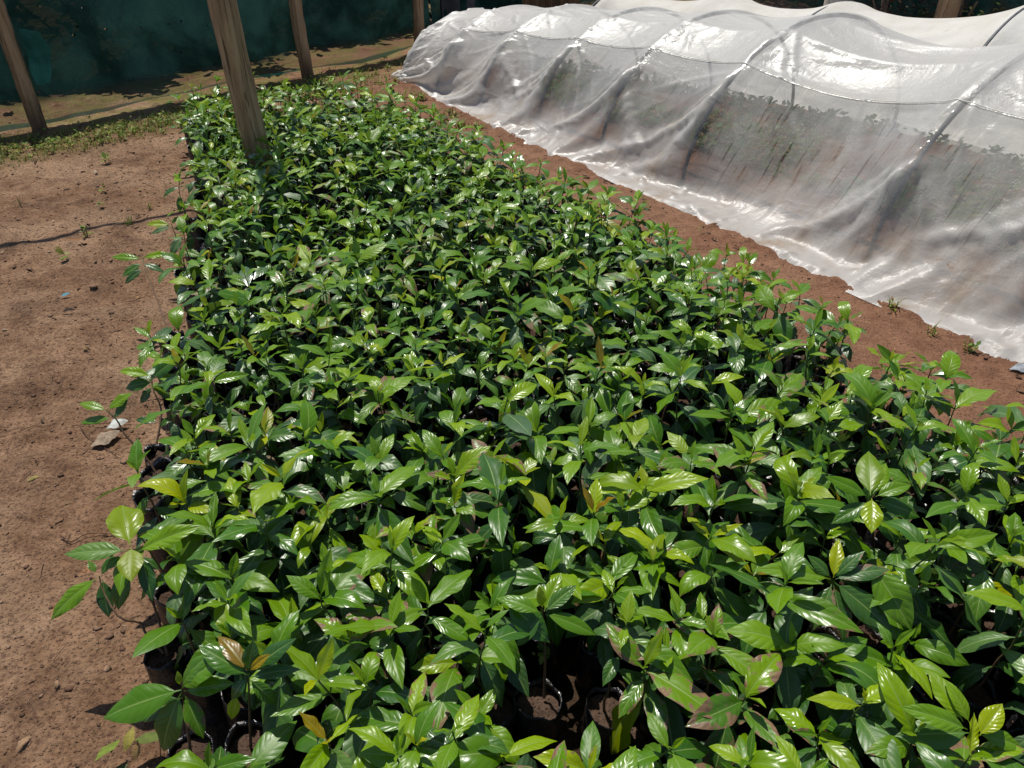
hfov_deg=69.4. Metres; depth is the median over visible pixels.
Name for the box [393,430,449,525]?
coffee seedling
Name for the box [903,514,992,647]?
coffee seedling
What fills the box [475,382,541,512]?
coffee seedling
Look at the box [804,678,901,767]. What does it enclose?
coffee seedling
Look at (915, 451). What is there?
coffee seedling
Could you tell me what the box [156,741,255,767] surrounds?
coffee seedling
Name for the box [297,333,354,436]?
coffee seedling
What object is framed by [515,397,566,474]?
coffee seedling
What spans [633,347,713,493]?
coffee seedling
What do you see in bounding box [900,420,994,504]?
coffee seedling
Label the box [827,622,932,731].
coffee seedling
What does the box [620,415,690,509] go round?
coffee seedling
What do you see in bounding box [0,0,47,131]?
wooden post
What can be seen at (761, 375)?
coffee seedling
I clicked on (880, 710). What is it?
coffee seedling
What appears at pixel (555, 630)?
coffee seedling
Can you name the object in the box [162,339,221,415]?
coffee seedling
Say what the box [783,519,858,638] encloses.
coffee seedling
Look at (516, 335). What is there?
coffee seedling
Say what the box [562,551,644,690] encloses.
coffee seedling
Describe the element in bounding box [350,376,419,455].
coffee seedling
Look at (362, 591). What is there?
coffee seedling
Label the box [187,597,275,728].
coffee seedling
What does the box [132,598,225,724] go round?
coffee seedling
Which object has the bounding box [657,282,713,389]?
coffee seedling
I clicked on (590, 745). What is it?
coffee seedling
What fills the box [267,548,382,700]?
coffee seedling
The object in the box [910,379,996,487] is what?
coffee seedling
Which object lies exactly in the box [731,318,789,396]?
coffee seedling
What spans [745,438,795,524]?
coffee seedling
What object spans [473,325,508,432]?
coffee seedling
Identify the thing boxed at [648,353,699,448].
coffee seedling
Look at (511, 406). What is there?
coffee seedling
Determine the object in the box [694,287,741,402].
coffee seedling
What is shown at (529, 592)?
coffee seedling
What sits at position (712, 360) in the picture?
coffee seedling
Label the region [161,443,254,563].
coffee seedling
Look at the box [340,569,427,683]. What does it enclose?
coffee seedling
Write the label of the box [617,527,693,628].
coffee seedling
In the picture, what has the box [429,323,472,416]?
coffee seedling
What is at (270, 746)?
coffee seedling
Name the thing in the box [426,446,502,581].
coffee seedling
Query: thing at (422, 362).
coffee seedling
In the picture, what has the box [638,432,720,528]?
coffee seedling
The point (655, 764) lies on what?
coffee seedling
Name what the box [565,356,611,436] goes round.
coffee seedling
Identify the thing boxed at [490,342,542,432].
coffee seedling
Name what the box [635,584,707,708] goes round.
coffee seedling
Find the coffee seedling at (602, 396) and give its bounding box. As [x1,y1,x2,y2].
[568,336,618,478]
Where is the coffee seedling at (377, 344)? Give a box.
[348,331,392,433]
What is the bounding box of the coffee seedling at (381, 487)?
[322,466,442,581]
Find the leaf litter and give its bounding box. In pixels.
[0,87,997,750]
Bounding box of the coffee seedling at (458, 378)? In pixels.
[442,319,479,414]
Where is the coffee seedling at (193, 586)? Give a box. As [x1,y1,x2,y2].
[165,492,255,611]
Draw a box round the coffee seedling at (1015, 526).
[938,513,1023,628]
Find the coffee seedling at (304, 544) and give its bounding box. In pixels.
[281,516,354,612]
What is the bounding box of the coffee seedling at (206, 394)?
[177,379,249,469]
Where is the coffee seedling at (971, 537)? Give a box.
[865,519,996,646]
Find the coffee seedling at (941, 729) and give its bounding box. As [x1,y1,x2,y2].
[895,670,1020,750]
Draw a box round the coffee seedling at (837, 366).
[786,355,852,436]
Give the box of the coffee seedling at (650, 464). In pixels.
[631,449,691,556]
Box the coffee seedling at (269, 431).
[225,407,313,522]
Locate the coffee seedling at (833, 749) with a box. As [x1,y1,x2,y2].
[774,708,859,767]
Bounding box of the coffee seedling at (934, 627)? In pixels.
[869,564,953,668]
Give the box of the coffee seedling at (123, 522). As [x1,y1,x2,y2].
[51,505,200,707]
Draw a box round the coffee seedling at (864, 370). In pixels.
[818,364,889,473]
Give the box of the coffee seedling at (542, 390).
[531,316,573,414]
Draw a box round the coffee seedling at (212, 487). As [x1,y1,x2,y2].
[183,460,290,579]
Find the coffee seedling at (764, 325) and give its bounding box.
[726,304,777,440]
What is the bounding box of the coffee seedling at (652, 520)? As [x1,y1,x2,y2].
[599,466,708,584]
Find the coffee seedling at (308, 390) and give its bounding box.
[269,350,327,418]
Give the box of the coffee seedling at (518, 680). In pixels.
[450,576,528,696]
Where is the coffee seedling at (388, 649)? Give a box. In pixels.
[324,590,419,749]
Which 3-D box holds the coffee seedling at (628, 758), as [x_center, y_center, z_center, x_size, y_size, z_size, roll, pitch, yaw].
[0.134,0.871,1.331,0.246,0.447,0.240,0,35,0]
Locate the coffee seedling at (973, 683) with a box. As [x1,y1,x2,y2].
[933,579,1023,737]
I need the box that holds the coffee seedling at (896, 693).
[865,662,932,767]
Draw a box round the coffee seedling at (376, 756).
[359,700,439,767]
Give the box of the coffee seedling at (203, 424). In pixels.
[169,414,226,522]
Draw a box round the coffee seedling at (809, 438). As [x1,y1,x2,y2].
[778,383,859,470]
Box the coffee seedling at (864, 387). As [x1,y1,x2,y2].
[820,373,902,492]
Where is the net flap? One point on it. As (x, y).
(37, 48)
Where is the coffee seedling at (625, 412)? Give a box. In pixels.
[581,389,663,494]
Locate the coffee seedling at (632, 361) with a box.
[587,350,649,421]
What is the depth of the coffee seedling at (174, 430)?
2.21 m
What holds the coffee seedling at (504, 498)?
on the ground at (92, 698)
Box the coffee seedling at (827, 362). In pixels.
[806,328,853,385]
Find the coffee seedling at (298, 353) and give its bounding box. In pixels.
[288,323,338,401]
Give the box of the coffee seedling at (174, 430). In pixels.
[134,385,200,483]
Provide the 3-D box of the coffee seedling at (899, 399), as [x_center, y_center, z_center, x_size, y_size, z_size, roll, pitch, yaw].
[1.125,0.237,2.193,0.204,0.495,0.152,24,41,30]
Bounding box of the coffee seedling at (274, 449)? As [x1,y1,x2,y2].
[211,395,289,475]
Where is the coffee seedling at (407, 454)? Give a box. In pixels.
[370,399,438,516]
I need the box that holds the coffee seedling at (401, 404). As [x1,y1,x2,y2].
[360,345,406,430]
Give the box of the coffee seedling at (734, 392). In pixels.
[713,380,798,484]
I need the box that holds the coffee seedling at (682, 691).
[606,623,712,762]
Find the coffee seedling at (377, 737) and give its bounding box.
[349,714,453,767]
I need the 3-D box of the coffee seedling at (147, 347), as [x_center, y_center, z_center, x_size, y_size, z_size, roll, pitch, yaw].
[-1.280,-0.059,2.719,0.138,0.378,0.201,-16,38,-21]
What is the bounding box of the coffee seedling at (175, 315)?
[146,306,214,398]
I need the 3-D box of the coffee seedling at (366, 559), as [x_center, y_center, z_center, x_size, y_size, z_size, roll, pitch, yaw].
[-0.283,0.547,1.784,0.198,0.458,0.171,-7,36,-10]
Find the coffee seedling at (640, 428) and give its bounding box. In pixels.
[601,417,661,507]
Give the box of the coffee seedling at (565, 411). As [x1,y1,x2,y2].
[538,345,583,447]
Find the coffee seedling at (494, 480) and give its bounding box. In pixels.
[456,452,531,588]
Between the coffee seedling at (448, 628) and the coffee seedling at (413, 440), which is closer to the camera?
the coffee seedling at (448, 628)
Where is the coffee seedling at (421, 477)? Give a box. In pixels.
[397,462,463,576]
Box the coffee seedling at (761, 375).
[730,333,808,424]
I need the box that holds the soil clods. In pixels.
[0,74,1023,767]
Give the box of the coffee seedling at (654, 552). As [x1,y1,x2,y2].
[606,533,679,671]
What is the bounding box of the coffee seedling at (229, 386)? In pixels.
[196,328,256,408]
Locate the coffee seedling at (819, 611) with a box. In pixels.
[709,542,862,696]
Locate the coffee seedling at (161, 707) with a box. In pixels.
[103,655,233,759]
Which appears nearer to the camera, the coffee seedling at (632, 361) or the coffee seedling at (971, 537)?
the coffee seedling at (971, 537)
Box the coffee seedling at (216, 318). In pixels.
[185,309,238,399]
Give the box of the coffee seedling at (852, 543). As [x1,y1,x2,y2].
[796,476,870,590]
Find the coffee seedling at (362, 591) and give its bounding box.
[285,543,378,654]
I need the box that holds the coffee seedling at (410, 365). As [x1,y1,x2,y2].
[399,348,447,433]
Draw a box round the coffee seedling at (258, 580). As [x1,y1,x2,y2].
[183,552,278,645]
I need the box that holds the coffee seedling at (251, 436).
[203,402,293,539]
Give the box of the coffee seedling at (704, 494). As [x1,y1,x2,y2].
[662,476,761,599]
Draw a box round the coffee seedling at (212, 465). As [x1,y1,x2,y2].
[162,429,238,501]
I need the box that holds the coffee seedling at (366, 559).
[346,516,430,662]
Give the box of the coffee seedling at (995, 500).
[957,474,1023,581]
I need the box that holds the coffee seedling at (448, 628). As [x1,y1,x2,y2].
[377,569,472,686]
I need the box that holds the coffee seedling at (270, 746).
[242,721,296,767]
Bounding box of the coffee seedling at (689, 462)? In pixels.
[657,447,721,580]
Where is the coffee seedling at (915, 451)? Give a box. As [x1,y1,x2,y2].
[874,402,948,518]
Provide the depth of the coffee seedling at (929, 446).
2.14 m
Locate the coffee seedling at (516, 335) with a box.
[488,298,547,379]
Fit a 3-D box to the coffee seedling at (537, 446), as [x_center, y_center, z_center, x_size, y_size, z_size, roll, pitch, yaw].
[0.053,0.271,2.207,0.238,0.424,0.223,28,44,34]
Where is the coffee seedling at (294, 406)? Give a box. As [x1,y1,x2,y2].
[275,393,329,488]
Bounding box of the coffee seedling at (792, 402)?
[753,375,808,456]
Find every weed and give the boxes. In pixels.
[9,192,25,206]
[55,247,68,259]
[79,224,92,236]
[95,726,158,767]
[99,152,110,162]
[117,131,126,140]
[119,215,132,224]
[416,91,425,100]
[532,641,549,664]
[887,295,907,311]
[927,320,940,336]
[964,336,980,352]
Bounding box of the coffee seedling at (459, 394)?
[422,387,493,491]
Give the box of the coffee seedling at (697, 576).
[670,557,753,641]
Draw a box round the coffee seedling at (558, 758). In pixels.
[498,740,566,767]
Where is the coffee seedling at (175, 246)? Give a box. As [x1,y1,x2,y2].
[147,217,201,305]
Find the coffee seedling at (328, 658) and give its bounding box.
[270,638,389,765]
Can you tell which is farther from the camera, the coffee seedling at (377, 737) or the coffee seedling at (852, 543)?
the coffee seedling at (852, 543)
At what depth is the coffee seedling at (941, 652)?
1.57 m
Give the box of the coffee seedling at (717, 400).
[680,370,742,473]
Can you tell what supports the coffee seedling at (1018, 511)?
on the ground at (92, 698)
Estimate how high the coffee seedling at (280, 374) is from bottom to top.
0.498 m
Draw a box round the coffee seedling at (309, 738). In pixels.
[292,711,360,767]
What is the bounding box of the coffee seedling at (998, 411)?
[977,402,1023,503]
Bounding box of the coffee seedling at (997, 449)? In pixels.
[927,407,1023,510]
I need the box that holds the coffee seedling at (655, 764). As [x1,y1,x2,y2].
[629,746,675,767]
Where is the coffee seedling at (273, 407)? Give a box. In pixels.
[258,344,290,421]
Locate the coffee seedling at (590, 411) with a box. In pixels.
[546,397,617,512]
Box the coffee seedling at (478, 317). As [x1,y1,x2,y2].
[465,311,504,391]
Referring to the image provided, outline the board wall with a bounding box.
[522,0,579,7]
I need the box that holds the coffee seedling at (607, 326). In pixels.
[576,318,624,380]
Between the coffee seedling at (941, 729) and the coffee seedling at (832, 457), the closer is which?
the coffee seedling at (941, 729)
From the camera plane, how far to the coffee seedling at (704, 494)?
1.79 m
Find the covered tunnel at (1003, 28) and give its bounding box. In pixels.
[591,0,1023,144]
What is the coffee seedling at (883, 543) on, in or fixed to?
on the ground at (92, 698)
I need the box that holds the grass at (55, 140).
[0,56,483,165]
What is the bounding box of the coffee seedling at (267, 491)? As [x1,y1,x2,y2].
[236,448,326,577]
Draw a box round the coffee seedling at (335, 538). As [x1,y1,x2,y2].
[291,494,362,602]
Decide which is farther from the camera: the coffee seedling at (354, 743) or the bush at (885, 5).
the bush at (885, 5)
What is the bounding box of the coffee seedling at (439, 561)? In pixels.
[418,514,473,640]
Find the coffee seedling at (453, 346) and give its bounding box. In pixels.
[422,310,472,392]
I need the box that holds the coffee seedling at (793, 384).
[728,368,829,476]
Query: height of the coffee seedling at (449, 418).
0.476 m
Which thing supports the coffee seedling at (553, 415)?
on the ground at (92, 698)
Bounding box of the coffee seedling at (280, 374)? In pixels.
[241,335,298,435]
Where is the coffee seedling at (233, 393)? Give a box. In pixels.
[219,332,266,426]
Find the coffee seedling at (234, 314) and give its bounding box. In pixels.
[217,306,263,372]
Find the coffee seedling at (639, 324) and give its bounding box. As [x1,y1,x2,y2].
[613,291,651,411]
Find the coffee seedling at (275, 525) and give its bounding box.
[258,483,333,570]
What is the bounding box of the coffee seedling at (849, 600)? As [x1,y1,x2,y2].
[754,539,913,692]
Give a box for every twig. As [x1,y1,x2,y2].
[59,533,110,542]
[71,421,131,425]
[80,426,120,455]
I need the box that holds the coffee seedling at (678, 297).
[661,285,708,357]
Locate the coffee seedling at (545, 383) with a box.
[534,373,592,503]
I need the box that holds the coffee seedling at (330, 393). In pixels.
[296,373,345,461]
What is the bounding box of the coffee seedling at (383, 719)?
[356,672,459,753]
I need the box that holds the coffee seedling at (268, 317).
[247,308,294,371]
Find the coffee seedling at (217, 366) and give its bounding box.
[183,356,250,449]
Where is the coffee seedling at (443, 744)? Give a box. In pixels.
[421,694,508,767]
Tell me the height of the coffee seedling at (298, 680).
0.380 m
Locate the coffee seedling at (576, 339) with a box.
[537,329,597,403]
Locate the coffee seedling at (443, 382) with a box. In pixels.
[406,351,464,457]
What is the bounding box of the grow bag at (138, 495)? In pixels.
[132,487,178,526]
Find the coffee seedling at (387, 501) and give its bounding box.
[356,496,394,550]
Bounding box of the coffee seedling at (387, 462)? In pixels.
[334,420,402,520]
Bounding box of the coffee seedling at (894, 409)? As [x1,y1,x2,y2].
[878,370,920,436]
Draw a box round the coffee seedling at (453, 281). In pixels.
[431,271,490,366]
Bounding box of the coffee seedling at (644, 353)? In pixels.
[601,331,656,408]
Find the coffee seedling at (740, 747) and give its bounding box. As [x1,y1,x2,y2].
[695,735,750,767]
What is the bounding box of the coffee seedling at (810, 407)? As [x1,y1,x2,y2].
[796,382,838,469]
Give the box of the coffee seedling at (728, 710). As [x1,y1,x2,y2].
[682,653,782,767]
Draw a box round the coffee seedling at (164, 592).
[113,501,203,639]
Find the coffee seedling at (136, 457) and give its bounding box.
[93,439,189,573]
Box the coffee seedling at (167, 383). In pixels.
[151,348,215,441]
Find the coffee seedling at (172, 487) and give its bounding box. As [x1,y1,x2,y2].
[137,469,232,589]
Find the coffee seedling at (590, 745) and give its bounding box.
[533,721,612,767]
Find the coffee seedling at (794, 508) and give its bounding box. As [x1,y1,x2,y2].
[721,466,847,571]
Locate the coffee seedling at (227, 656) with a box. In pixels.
[199,636,300,767]
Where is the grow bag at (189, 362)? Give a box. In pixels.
[166,336,196,379]
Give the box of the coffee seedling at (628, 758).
[611,745,637,767]
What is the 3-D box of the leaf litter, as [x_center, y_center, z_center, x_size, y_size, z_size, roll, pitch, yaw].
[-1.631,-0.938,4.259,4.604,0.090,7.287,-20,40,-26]
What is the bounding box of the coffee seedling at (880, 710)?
[836,644,949,767]
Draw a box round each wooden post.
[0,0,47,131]
[207,0,273,167]
[289,0,313,78]
[412,0,424,41]
[934,0,961,17]
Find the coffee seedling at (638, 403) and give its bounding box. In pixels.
[619,382,664,474]
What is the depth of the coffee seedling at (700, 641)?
1.51 m
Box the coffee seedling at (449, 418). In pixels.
[423,399,499,492]
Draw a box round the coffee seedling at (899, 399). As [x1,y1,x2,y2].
[854,391,944,495]
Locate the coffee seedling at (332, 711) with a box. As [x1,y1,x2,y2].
[314,616,396,743]
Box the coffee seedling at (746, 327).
[705,318,753,404]
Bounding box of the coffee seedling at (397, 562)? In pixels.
[359,534,431,633]
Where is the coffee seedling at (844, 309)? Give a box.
[819,301,867,404]
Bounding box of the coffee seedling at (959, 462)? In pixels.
[931,440,1014,524]
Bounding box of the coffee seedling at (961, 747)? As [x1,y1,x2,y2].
[950,736,983,767]
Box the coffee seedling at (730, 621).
[672,592,746,692]
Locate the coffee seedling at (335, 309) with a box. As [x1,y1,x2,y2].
[326,301,371,382]
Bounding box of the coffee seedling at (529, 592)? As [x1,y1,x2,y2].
[461,573,544,692]
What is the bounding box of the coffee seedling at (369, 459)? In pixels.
[342,434,431,518]
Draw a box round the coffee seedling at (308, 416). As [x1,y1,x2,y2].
[273,400,349,553]
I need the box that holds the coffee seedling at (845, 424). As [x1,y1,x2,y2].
[831,391,888,503]
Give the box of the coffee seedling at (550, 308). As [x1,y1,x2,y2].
[528,294,594,388]
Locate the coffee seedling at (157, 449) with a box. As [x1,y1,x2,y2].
[119,359,186,470]
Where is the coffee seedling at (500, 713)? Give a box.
[428,603,529,765]
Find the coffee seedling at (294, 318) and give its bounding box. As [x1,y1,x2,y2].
[251,303,314,403]
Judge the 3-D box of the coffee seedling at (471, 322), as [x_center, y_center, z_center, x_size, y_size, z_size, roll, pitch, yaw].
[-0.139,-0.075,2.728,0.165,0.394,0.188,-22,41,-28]
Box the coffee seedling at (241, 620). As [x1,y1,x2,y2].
[192,569,281,693]
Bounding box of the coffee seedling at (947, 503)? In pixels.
[916,462,1008,594]
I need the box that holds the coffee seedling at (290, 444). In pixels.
[228,378,299,483]
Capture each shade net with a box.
[0,0,299,131]
[302,0,429,67]
[430,0,596,23]
[753,0,1023,17]
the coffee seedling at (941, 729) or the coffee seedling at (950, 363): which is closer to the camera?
the coffee seedling at (941, 729)
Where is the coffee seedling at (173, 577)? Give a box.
[141,540,223,644]
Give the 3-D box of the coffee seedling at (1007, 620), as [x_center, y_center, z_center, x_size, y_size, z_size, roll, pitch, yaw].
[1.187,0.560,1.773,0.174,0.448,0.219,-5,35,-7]
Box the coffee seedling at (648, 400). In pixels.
[636,323,679,409]
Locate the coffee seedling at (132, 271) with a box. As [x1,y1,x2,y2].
[112,251,184,355]
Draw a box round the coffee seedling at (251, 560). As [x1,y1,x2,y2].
[213,503,307,622]
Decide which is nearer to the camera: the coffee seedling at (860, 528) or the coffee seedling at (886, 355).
the coffee seedling at (860, 528)
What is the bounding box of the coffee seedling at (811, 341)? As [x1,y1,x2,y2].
[772,335,829,437]
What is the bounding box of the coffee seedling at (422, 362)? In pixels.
[395,329,438,424]
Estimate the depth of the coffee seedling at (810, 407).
2.35 m
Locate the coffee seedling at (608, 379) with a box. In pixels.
[580,348,618,413]
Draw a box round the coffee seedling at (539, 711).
[496,573,595,761]
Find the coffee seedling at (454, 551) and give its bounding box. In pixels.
[387,513,495,641]
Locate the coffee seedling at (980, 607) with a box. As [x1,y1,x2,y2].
[907,530,1023,686]
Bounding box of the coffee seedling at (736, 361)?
[701,324,766,457]
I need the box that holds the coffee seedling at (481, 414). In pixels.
[457,357,497,450]
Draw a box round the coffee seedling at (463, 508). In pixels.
[418,474,492,588]
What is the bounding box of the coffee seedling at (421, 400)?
[400,369,454,464]
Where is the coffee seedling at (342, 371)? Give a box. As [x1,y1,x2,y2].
[303,363,380,462]
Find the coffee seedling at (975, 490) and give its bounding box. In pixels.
[963,436,1023,538]
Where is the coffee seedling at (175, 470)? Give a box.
[156,436,232,521]
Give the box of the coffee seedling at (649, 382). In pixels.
[611,366,667,461]
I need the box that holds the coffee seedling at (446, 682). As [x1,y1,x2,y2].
[411,620,518,740]
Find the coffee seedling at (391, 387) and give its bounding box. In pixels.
[358,376,414,504]
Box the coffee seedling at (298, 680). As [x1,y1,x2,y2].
[245,610,343,758]
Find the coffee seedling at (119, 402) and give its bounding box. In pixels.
[79,393,180,510]
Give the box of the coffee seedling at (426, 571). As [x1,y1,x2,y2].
[375,515,444,598]
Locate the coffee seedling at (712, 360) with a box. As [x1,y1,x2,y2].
[672,307,735,406]
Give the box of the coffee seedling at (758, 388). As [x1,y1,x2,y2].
[734,339,811,437]
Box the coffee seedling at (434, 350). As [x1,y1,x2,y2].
[391,312,444,410]
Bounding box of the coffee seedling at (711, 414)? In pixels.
[679,396,750,522]
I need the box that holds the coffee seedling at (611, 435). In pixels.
[574,426,667,549]
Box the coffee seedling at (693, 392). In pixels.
[678,329,723,427]
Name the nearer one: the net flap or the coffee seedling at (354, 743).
the coffee seedling at (354, 743)
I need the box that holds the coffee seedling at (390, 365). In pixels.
[365,334,402,398]
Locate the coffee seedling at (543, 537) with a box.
[526,495,588,613]
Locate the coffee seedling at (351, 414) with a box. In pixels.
[317,393,366,491]
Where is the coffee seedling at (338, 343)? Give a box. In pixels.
[322,323,386,432]
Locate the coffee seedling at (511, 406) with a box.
[494,375,533,455]
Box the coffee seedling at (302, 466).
[283,411,367,494]
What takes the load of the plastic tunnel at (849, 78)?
on the ground at (92, 698)
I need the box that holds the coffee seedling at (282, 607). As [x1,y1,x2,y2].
[233,594,340,717]
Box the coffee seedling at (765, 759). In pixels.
[709,726,796,767]
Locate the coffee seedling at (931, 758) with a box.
[915,743,958,767]
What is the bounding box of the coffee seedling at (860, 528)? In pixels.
[838,429,908,540]
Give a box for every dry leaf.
[62,307,74,311]
[91,430,119,446]
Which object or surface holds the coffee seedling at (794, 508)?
on the ground at (92, 698)
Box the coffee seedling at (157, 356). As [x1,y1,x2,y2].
[140,347,193,426]
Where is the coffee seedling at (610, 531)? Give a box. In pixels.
[572,522,638,638]
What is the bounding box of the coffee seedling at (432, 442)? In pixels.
[411,429,461,515]
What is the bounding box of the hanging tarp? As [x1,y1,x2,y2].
[440,0,474,18]
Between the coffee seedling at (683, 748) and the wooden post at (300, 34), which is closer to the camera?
the coffee seedling at (683, 748)
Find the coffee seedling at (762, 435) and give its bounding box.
[695,421,800,525]
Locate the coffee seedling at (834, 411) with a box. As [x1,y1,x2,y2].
[782,400,849,476]
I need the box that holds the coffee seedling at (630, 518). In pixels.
[594,470,658,562]
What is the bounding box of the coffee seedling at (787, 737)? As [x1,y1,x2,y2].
[743,734,794,760]
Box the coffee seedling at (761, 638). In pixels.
[725,587,847,751]
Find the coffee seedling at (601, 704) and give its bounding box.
[580,590,692,765]
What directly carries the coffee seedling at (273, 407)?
on the ground at (92, 698)
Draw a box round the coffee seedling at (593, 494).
[523,478,646,646]
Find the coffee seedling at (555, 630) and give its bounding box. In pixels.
[492,534,605,681]
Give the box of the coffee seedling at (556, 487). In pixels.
[513,446,584,557]
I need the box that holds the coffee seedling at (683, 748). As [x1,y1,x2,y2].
[636,712,708,767]
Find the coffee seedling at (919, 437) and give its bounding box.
[885,376,955,473]
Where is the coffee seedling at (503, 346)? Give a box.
[473,329,518,424]
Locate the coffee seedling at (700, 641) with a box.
[673,604,772,740]
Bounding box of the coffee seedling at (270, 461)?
[204,409,279,508]
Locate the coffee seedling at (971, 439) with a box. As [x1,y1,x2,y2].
[923,418,1018,560]
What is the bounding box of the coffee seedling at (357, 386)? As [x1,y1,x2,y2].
[320,341,367,440]
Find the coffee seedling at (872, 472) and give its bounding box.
[825,451,918,584]
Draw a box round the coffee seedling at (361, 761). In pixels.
[352,742,423,767]
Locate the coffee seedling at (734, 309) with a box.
[712,285,762,393]
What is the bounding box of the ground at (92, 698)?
[0,0,1023,767]
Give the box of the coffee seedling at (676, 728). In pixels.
[620,626,722,763]
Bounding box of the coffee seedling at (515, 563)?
[472,524,541,646]
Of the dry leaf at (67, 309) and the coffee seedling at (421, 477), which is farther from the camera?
the dry leaf at (67, 309)
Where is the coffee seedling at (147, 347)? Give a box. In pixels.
[134,319,181,392]
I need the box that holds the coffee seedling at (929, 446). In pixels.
[910,423,996,528]
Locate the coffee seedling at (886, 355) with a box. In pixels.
[846,344,923,407]
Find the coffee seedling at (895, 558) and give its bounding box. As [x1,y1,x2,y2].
[858,517,946,594]
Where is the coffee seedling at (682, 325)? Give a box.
[665,319,721,410]
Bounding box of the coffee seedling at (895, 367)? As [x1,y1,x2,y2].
[871,358,917,461]
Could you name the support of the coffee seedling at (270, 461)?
on the ground at (92, 698)
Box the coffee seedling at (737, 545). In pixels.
[661,515,756,628]
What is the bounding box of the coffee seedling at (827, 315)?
[794,309,853,389]
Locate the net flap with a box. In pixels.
[18,28,51,84]
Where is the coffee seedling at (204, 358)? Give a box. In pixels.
[176,351,248,445]
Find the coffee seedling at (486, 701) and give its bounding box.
[425,686,519,767]
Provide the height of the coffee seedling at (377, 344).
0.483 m
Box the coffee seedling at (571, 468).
[544,416,621,564]
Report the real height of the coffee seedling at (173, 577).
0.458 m
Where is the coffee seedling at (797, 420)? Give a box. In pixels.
[716,406,820,515]
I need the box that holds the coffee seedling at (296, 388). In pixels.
[276,353,325,445]
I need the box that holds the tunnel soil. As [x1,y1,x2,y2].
[488,67,1023,237]
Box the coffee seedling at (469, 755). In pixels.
[443,702,556,767]
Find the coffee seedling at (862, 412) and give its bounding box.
[823,377,890,440]
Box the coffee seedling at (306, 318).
[271,303,350,371]
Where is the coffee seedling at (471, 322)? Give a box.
[442,315,503,407]
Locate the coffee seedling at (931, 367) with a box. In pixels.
[890,351,971,416]
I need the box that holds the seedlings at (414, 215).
[158,69,1023,767]
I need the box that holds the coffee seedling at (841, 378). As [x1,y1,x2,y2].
[798,327,850,420]
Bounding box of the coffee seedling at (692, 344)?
[649,329,712,421]
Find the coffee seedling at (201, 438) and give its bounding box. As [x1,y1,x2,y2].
[171,392,251,467]
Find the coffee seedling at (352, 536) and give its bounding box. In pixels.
[308,467,382,582]
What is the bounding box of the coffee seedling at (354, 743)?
[323,651,423,763]
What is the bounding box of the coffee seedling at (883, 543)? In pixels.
[863,451,958,554]
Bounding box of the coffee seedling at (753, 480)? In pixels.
[713,435,771,587]
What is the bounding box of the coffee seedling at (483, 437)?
[464,421,508,494]
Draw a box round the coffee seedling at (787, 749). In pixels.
[774,734,832,767]
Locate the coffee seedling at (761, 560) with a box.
[714,550,781,680]
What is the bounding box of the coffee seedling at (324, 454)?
[278,432,366,541]
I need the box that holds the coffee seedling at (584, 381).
[579,349,629,399]
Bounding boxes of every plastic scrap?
[106,419,127,428]
[1010,362,1023,371]
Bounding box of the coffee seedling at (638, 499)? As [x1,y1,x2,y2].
[583,487,662,620]
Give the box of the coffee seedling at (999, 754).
[908,714,1023,767]
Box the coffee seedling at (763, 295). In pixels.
[746,285,801,396]
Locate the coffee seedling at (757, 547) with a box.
[715,523,821,629]
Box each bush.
[869,0,936,17]
[911,0,1004,17]
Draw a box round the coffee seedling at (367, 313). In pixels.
[349,307,398,375]
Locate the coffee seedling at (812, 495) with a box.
[741,455,844,592]
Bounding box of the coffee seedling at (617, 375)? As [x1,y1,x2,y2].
[582,367,647,465]
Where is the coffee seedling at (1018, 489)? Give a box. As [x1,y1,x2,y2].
[985,443,1023,576]
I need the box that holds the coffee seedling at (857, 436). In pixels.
[849,347,921,458]
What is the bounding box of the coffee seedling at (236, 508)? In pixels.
[206,477,282,613]
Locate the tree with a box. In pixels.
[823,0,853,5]
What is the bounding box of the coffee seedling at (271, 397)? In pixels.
[232,319,287,403]
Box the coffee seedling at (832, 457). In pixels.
[793,440,858,556]
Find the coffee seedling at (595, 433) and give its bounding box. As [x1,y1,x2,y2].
[576,424,649,497]
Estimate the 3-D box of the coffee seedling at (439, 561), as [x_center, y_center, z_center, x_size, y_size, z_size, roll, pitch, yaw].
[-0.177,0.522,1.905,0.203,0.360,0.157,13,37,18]
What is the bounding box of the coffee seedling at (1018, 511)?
[988,436,1023,522]
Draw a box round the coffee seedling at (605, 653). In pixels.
[562,570,651,694]
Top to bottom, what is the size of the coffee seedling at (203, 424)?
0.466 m
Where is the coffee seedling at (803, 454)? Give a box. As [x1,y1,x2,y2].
[778,433,850,527]
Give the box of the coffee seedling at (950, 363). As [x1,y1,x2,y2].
[889,350,969,452]
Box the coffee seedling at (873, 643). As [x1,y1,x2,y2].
[837,558,897,679]
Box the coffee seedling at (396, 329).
[377,313,438,404]
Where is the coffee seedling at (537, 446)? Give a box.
[476,397,566,524]
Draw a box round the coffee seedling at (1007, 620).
[951,541,1023,672]
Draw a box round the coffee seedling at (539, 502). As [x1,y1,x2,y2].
[492,454,550,558]
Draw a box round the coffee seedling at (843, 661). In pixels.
[775,630,885,756]
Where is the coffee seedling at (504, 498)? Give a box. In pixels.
[450,438,525,535]
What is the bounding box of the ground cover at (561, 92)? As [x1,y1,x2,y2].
[540,59,1019,225]
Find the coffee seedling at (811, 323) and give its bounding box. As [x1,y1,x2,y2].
[785,308,836,406]
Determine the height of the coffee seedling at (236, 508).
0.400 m
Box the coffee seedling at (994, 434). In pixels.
[977,407,1020,482]
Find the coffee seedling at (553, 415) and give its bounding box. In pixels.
[522,342,567,453]
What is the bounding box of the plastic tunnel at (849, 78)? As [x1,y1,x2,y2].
[391,4,1023,362]
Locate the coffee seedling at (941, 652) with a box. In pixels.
[841,612,968,757]
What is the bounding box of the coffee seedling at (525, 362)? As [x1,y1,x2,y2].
[510,347,541,431]
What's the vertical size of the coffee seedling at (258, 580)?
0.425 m

